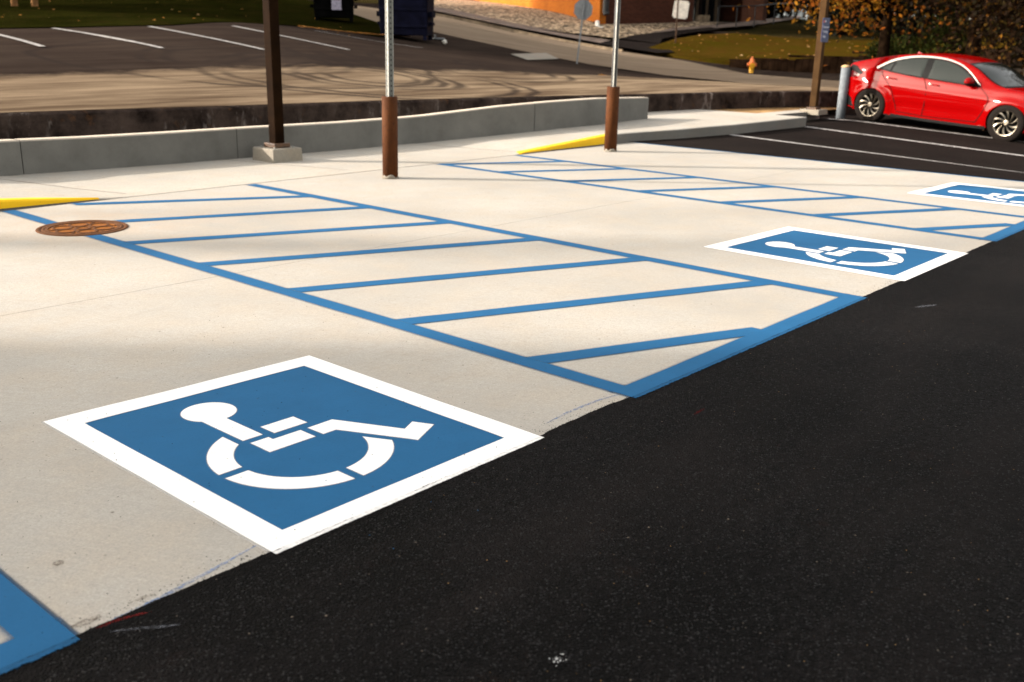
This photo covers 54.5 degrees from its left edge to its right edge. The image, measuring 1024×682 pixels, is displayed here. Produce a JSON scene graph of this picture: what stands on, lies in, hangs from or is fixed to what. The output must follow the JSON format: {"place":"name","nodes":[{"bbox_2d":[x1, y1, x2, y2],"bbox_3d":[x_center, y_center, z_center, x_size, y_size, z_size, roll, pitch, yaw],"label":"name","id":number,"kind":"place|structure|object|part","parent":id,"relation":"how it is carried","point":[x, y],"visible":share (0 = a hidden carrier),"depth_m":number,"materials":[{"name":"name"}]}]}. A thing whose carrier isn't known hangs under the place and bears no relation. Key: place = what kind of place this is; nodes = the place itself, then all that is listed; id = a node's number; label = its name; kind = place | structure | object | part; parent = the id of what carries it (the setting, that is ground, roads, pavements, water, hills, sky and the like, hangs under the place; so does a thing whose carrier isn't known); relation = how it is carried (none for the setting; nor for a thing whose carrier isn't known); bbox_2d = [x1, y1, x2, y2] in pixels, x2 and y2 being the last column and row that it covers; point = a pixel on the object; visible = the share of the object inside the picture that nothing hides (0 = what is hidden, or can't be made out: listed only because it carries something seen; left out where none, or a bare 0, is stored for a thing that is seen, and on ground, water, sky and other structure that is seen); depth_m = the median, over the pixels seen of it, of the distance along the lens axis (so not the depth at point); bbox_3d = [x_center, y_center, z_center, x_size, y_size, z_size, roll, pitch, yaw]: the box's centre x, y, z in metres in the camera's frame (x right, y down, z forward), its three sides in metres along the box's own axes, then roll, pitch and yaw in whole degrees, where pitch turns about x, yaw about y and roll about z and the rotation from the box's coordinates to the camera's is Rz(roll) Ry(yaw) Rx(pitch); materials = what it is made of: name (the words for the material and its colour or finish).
{"place":"outdoors","nodes":[
{"label":"outdoors","id":0,"kind":"place"},
{"bbox_2d":[0,0,384,36],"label":"grass verge","id":1,"kind":"object","parent":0,"point":[67,13],"depth_m":29.55,"materials":[{"name":"green plant"}]},
{"bbox_2d":[10,0,17,5],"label":"young tree","id":2,"kind":"object","parent":1,"relation":"on","point":[14,2],"visible":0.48,"depth_m":29.91,"materials":[{"name":"brown plant"}]},
{"bbox_2d":[31,0,37,6],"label":"young tree","id":3,"kind":"object","parent":1,"relation":"on","point":[34,3],"visible":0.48,"depth_m":29.79,"materials":[{"name":"brown plant"}]},
{"bbox_2d":[310,0,357,21],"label":"dumpster","id":4,"kind":"object","parent":1,"relation":"on","point":[333,8],"visible":0.99,"depth_m":31.08,"materials":[{"name":"metal"}]},
{"bbox_2d":[0,109,819,210],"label":"walkway","id":5,"kind":"structure","parent":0,"point":[112,183],"depth_m":11.71,"materials":[{"name":"concrete"}]},
{"bbox_2d":[0,197,98,208],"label":"yellow kerb","id":6,"kind":"structure","parent":5,"relation":"on","point":[13,202],"depth_m":8.39,"materials":[{"name":"paint"}]},
{"bbox_2d":[253,0,302,162],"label":"lamp post","id":7,"kind":"object","parent":5,"relation":"on","point":[276,148],"visible":0.92,"depth_m":11.40,"materials":[{"name":"metal"}]},
{"bbox_2d":[0,97,648,175],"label":"retaining wall","id":8,"kind":"structure","parent":5,"relation":"on","point":[21,156],"depth_m":12.26,"materials":[{"name":"concrete"}]},
{"bbox_2d":[517,134,604,154],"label":"yellow kerb","id":9,"kind":"structure","parent":5,"relation":"on","point":[593,140],"depth_m":13.71,"materials":[{"name":"paint"}]},
{"bbox_2d":[799,0,829,114],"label":"lamp post","id":10,"kind":"object","parent":5,"relation":"on","point":[822,37],"visible":1,"depth_m":19.11,"materials":[{"name":"metal"}]},
{"bbox_2d":[0,230,1023,681],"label":"asphalt aisle","id":11,"kind":"object","parent":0,"point":[972,296],"visible":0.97,"depth_m":2.96,"materials":[{"name":"black asphalt"}]},
{"bbox_2d":[40,322,1023,681],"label":"asphalt stones","id":12,"kind":"object","parent":11,"relation":"on","point":[658,546],"visible":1,"depth_m":2.88,"materials":[{"name":"black asphalt"}]},
{"bbox_2d":[0,142,1023,643],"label":"concrete pad","id":13,"kind":"object","parent":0,"point":[88,322],"visible":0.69,"depth_m":5.76,"materials":[{"name":"beige concrete"}]},
{"bbox_2d":[0,573,79,674],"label":"access aisle marking","id":14,"kind":"object","parent":13,"relation":"on","point":[26,621],"visible":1,"depth_m":2.49,"materials":[{"name":"blue paint"}]},
{"bbox_2d":[35,220,128,235],"bbox_3d":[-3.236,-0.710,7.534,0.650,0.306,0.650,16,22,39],"label":"storm drain cover","id":15,"kind":"object","parent":13,"relation":"in","point":[82,227],"visible":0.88,"depth_m":7.48,"materials":[{"name":"orange metal"}]},
{"bbox_2d":[130,545,255,610],"bbox_3d":[-0.883,0.659,2.731,0.021,0.001,0.486,12,20,32],"label":"chalk mark","id":16,"kind":"object","parent":13,"relation":"on","point":[200,576],"visible":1,"depth_m":2.77,"materials":[{"name":"blue"}]},
{"bbox_2d":[43,355,543,553],"bbox_3d":[-0.839,0.336,3.785,1.500,0.003,1.250,16,22,39],"label":"accessible parking symbol","id":17,"kind":"object","parent":13,"relation":"on","point":[270,488],"visible":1,"depth_m":3.66,"materials":[{"name":"blue paint"}]},
{"bbox_2d":[382,0,398,178],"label":"sign post","id":18,"kind":"object","parent":13,"relation":"on","point":[390,134],"visible":0.95,"depth_m":10.19,"materials":[{"name":"metal"}]},
{"bbox_2d":[2,184,866,397],"bbox_3d":[-1.032,-0.663,7.032,6.289,0.003,2.478,16,22,39],"label":"access aisle marking","id":19,"kind":"object","parent":13,"relation":"on","point":[752,337],"visible":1,"depth_m":5.82,"materials":[{"name":"blue paint"}]},
{"bbox_2d":[0,280,895,632],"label":"asphalt crumbs","id":20,"kind":"object","parent":13,"relation":"on","point":[372,454],"visible":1,"depth_m":3.56,"materials":[{"name":"black asphalt"}]},
{"bbox_2d":[604,0,620,151],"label":"sign post","id":21,"kind":"object","parent":13,"relation":"on","point":[611,119],"visible":0.92,"depth_m":13.11,"materials":[{"name":"metal"}]},
{"bbox_2d":[439,155,1023,240],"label":"access aisle marking","id":22,"kind":"object","parent":13,"relation":"on","point":[1012,229],"visible":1,"depth_m":9.56,"materials":[{"name":"blue paint"}]},
{"bbox_2d":[634,142,1023,181],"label":"parking line","id":23,"kind":"object","parent":13,"relation":"on","point":[835,162],"visible":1,"depth_m":12.58,"materials":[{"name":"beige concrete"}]},
{"bbox_2d":[704,227,967,280],"bbox_3d":[2.370,-0.668,7.294,1.500,0.003,1.280,16,22,39],"label":"accessible parking symbol","id":24,"kind":"object","parent":13,"relation":"on","point":[885,259],"visible":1,"depth_m":7.23,"materials":[{"name":"blue paint"}]},
{"bbox_2d":[908,182,1023,205],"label":"accessible parking symbol","id":25,"kind":"object","parent":13,"relation":"on","point":[991,194],"visible":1,"depth_m":10.26,"materials":[{"name":"blue paint"}]},
{"bbox_2d":[0,0,1023,112],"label":"parking lot","id":26,"kind":"structure","parent":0,"point":[60,70],"depth_m":17.71,"materials":[{"name":"grey asphalt"}]},
{"bbox_2d":[0,34,42,45],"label":"lot stall line","id":27,"kind":"object","parent":26,"relation":"on","point":[33,43],"visible":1,"depth_m":18.07,"materials":[{"name":"paint"}]},
{"bbox_2d":[53,28,163,47],"bbox_3d":[-8.165,-6.058,19.815,0.116,0.299,5.584,-14,23,-40],"label":"lot stall line","id":28,"kind":"object","parent":26,"relation":"on","point":[111,37],"visible":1,"depth_m":19.42,"materials":[{"name":"paint"}]},
{"bbox_2d":[148,26,264,49],"bbox_3d":[-6.488,-6.361,20.802,0.116,0.390,5.334,-14,22,-40],"label":"lot stall line","id":29,"kind":"object","parent":26,"relation":"on","point":[207,37],"visible":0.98,"depth_m":20.57,"materials":[{"name":"paint"}]},
{"bbox_2d":[235,26,349,49],"bbox_3d":[-5.101,-6.903,22.581,4.531,0.448,0.116,17,23,41],"label":"lot stall line","id":30,"kind":"object","parent":26,"relation":"on","point":[292,37],"visible":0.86,"depth_m":22.33,"materials":[{"name":"paint"}]},
{"bbox_2d":[376,0,434,39],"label":"dumpster","id":31,"kind":"object","parent":26,"relation":"on","point":[414,17],"visible":0.94,"depth_m":29.34,"materials":[{"name":"blue metal"}]},
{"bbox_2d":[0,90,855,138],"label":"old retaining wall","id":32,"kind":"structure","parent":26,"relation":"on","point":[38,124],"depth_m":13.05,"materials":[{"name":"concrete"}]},
{"bbox_2d":[20,2,849,74],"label":"fallen leaves","id":33,"kind":"object","parent":26,"relation":"on","point":[410,36],"visible":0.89,"depth_m":28.98,"materials":[{"name":"orange plant"}]},
{"bbox_2d":[512,53,557,59],"bbox_3d":[0.748,-9.033,31.566,0.979,0.151,5.342,6,18,16],"label":"concrete patch","id":34,"kind":"object","parent":26,"relation":"on","point":[531,56],"visible":1,"depth_m":31.58,"materials":[{"name":"grey concrete"}]},
{"bbox_2d":[574,0,592,63],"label":"octagonal sign","id":35,"kind":"object","parent":26,"relation":"on","point":[583,10],"visible":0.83,"depth_m":31.56,"materials":[{"name":"grey metal"}]},
{"bbox_2d":[747,57,756,72],"bbox_3d":[9.014,-10.299,37.399,0.340,0.760,0.300,1,17,0],"label":"fire hydrant","id":36,"kind":"object","parent":26,"relation":"on","point":[751,64],"visible":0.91,"depth_m":37.33,"materials":[{"name":"metal"}]},
{"bbox_2d":[733,0,1002,65],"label":"maple tree","id":37,"kind":"object","parent":26,"relation":"on","point":[883,50],"visible":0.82,"depth_m":30.86,"materials":[{"name":"orange plant"}]},
{"bbox_2d":[729,47,1013,73],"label":"timber retaining wall","id":38,"kind":"structure","parent":26,"relation":"on","point":[834,64],"depth_m":37.75,"materials":[{"name":"brown wood"}]},
{"bbox_2d":[860,31,920,59],"bbox_3d":[12.513,-9.259,32.958,2.031,1.962,2.188,4,17,8],"label":"green shrub","id":39,"kind":"object","parent":26,"relation":"on","point":[874,47],"visible":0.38,"depth_m":32.68,"materials":[{"name":"green plant"}]},
{"bbox_2d":[837,0,1023,74],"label":"russet tree","id":40,"kind":"object","parent":26,"relation":"on","point":[971,30],"visible":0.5,"depth_m":28.87,"materials":[{"name":"brown plant"}]},
{"bbox_2d":[897,4,991,56],"bbox_3d":[13.877,-9.284,31.485,3.630,2.738,2.506,-9,20,-31],"label":"green shrub","id":41,"kind":"object","parent":26,"relation":"on","point":[927,47],"visible":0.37,"depth_m":30.90,"materials":[{"name":"green plant"}]},
{"bbox_2d":[888,0,1023,74],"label":"russet tree","id":42,"kind":"object","parent":26,"relation":"on","point":[1004,5],"visible":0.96,"depth_m":26.36,"materials":[{"name":"brown plant"}]},
{"bbox_2d":[434,7,609,42],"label":"footpath","id":43,"kind":"structure","parent":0,"point":[506,23],"depth_m":45.30,"materials":[{"name":"concrete"}]},
{"bbox_2d":[434,0,719,39],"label":"pebble bank","id":44,"kind":"structure","parent":0,"point":[539,18],"depth_m":50.57,"materials":[{"name":"beige gravel"}]},
{"bbox_2d":[354,6,839,86],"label":"street","id":45,"kind":"structure","parent":0,"point":[561,49],"depth_m":36.33,"materials":[{"name":"grey asphalt"}]},
{"bbox_2d":[435,13,623,51],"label":"street kerb","id":46,"kind":"structure","parent":45,"relation":"on","point":[527,33],"depth_m":42.68,"materials":[{"name":"grey concrete"}]},
{"bbox_2d":[598,27,718,52],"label":"driveway","id":47,"kind":"structure","parent":0,"point":[656,38],"depth_m":44.91,"materials":[{"name":"black asphalt"}]},
{"bbox_2d":[354,0,1022,66],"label":"hillside","id":48,"kind":"structure","parent":0,"point":[788,28],"depth_m":52.50,"materials":[{"name":"green plant"}]},
{"bbox_2d":[475,0,767,26],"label":"brick building","id":49,"kind":"structure","parent":48,"relation":"on","point":[642,11],"depth_m":53.32,"materials":[{"name":"brick"}]},
{"bbox_2d":[672,0,689,42],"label":"white sign","id":50,"kind":"object","parent":48,"relation":"on","point":[680,9],"visible":0.91,"depth_m":43.87,"materials":[{"name":"metal"}]},
{"bbox_2d":[766,0,811,18],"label":"shade tree","id":51,"kind":"object","parent":48,"relation":"on","point":[770,8],"visible":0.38,"depth_m":63.78,"materials":[{"name":"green plant"}]},
{"bbox_2d":[776,2,853,20],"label":"house","id":52,"kind":"structure","parent":48,"relation":"on","point":[800,14],"depth_m":73.53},
{"bbox_2d":[775,0,937,34],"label":"shade tree","id":53,"kind":"object","parent":48,"relation":"on","point":[837,16],"visible":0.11,"depth_m":51.14,"materials":[{"name":"orange plant"}]},
{"bbox_2d":[798,0,968,40],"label":"shade tree","id":54,"kind":"object","parent":48,"relation":"on","point":[860,24],"visible":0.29,"depth_m":47.36,"materials":[{"name":"orange plant"}]},
{"bbox_2d":[878,0,1009,38],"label":"shade tree","id":55,"kind":"object","parent":48,"relation":"on","point":[906,18],"visible":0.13,"depth_m":45.50,"materials":[{"name":"orange plant"}]},
{"bbox_2d":[906,0,1023,55],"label":"shade tree","id":56,"kind":"object","parent":48,"relation":"on","point":[969,24],"visible":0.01,"depth_m":42.92,"materials":[{"name":"orange plant"}]},
{"bbox_2d":[949,1,1023,49],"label":"shade tree","id":57,"kind":"object","parent":48,"relation":"on","point":[1006,31],"visible":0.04,"depth_m":37.53,"materials":[{"name":"orange plant"}]},
{"bbox_2d":[646,16,801,33],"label":"entrance path","id":58,"kind":"structure","parent":0,"point":[747,23],"depth_m":52.12,"materials":[{"name":"concrete"}]},
{"bbox_2d":[717,3,795,27],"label":"handrail","id":59,"kind":"object","parent":58,"relation":"on","point":[754,12],"visible":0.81,"depth_m":51.44,"materials":[{"name":"black metal"}]},
{"bbox_2d":[430,330,1018,680],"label":"stone chips","id":60,"kind":"object","parent":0,"point":[718,547],"visible":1,"depth_m":2.85,"materials":[{"name":"grey stone"}]},
{"bbox_2d":[716,107,836,112],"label":"sand verge","id":61,"kind":"structure","parent":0,"point":[758,110],"depth_m":19.90,"materials":[{"name":"beige sand"}]},
{"bbox_2d":[631,114,1023,180],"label":"asphalt parking","id":62,"kind":"structure","parent":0,"point":[965,157],"depth_m":15.58,"materials":[{"name":"black asphalt"}]},
{"bbox_2d":[836,65,850,118],"bbox_3d":[6.631,-4.893,19.953,0.178,1.250,0.178,16,22,39],"label":"bollard","id":63,"kind":"object","parent":62,"relation":"on","point":[843,92],"visible":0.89,"depth_m":19.86,"materials":[{"name":"metal"}]},
{"bbox_2d":[732,134,1023,172],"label":"stall line","id":64,"kind":"object","parent":62,"relation":"on","point":[853,150],"visible":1,"depth_m":14.87,"materials":[{"name":"white paint"}]},
{"bbox_2d":[805,126,1023,155],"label":"stall line","id":65,"kind":"object","parent":62,"relation":"on","point":[917,141],"visible":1,"depth_m":16.68,"materials":[{"name":"white paint"}]},
{"bbox_2d":[836,119,1023,141],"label":"stall line","id":66,"kind":"object","parent":62,"relation":"on","point":[919,128],"visible":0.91,"depth_m":18.78,"materials":[{"name":"white paint"}]},
{"bbox_2d":[846,52,1023,141],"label":"red car","id":67,"kind":"object","parent":62,"relation":"on","point":[984,94],"visible":1,"depth_m":18.41,"materials":[{"name":"red metal"}]},
{"bbox_3d":[7.216,-5.279,19.111,0.222,0.148,0.058,13,20,33],"label":"quarter window","id":68,"kind":"part","parent":67,"relation":"part of","materials":[{"name":"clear glass"}]},
{"bbox_3d":[7.537,-5.195,18.832,0.159,0.322,0.625,-12,25,-37],"label":"rear window","id":69,"kind":"part","parent":67,"relation":"part of","materials":[{"name":"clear glass"}]},
{"bbox_3d":[8.082,-4.927,18.221,0.168,0.372,0.871,-12,25,-37],"label":"front window","id":70,"kind":"part","parent":67,"relation":"part of","materials":[{"name":"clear glass"}]},
{"bbox_2d":[648,33,1014,67],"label":"lawn mound","id":71,"kind":"object","parent":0,"point":[712,49],"visible":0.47,"depth_m":43.15,"materials":[{"name":"green plant"}]},
{"bbox_2d":[767,155,1020,180],"bbox_3d":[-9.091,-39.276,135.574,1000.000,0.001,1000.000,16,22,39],"label":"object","id":72,"kind":"structure","parent":0,"point":[906,169],"depth_m":19.65,"materials":[{"name":"white paint"}]}
]}

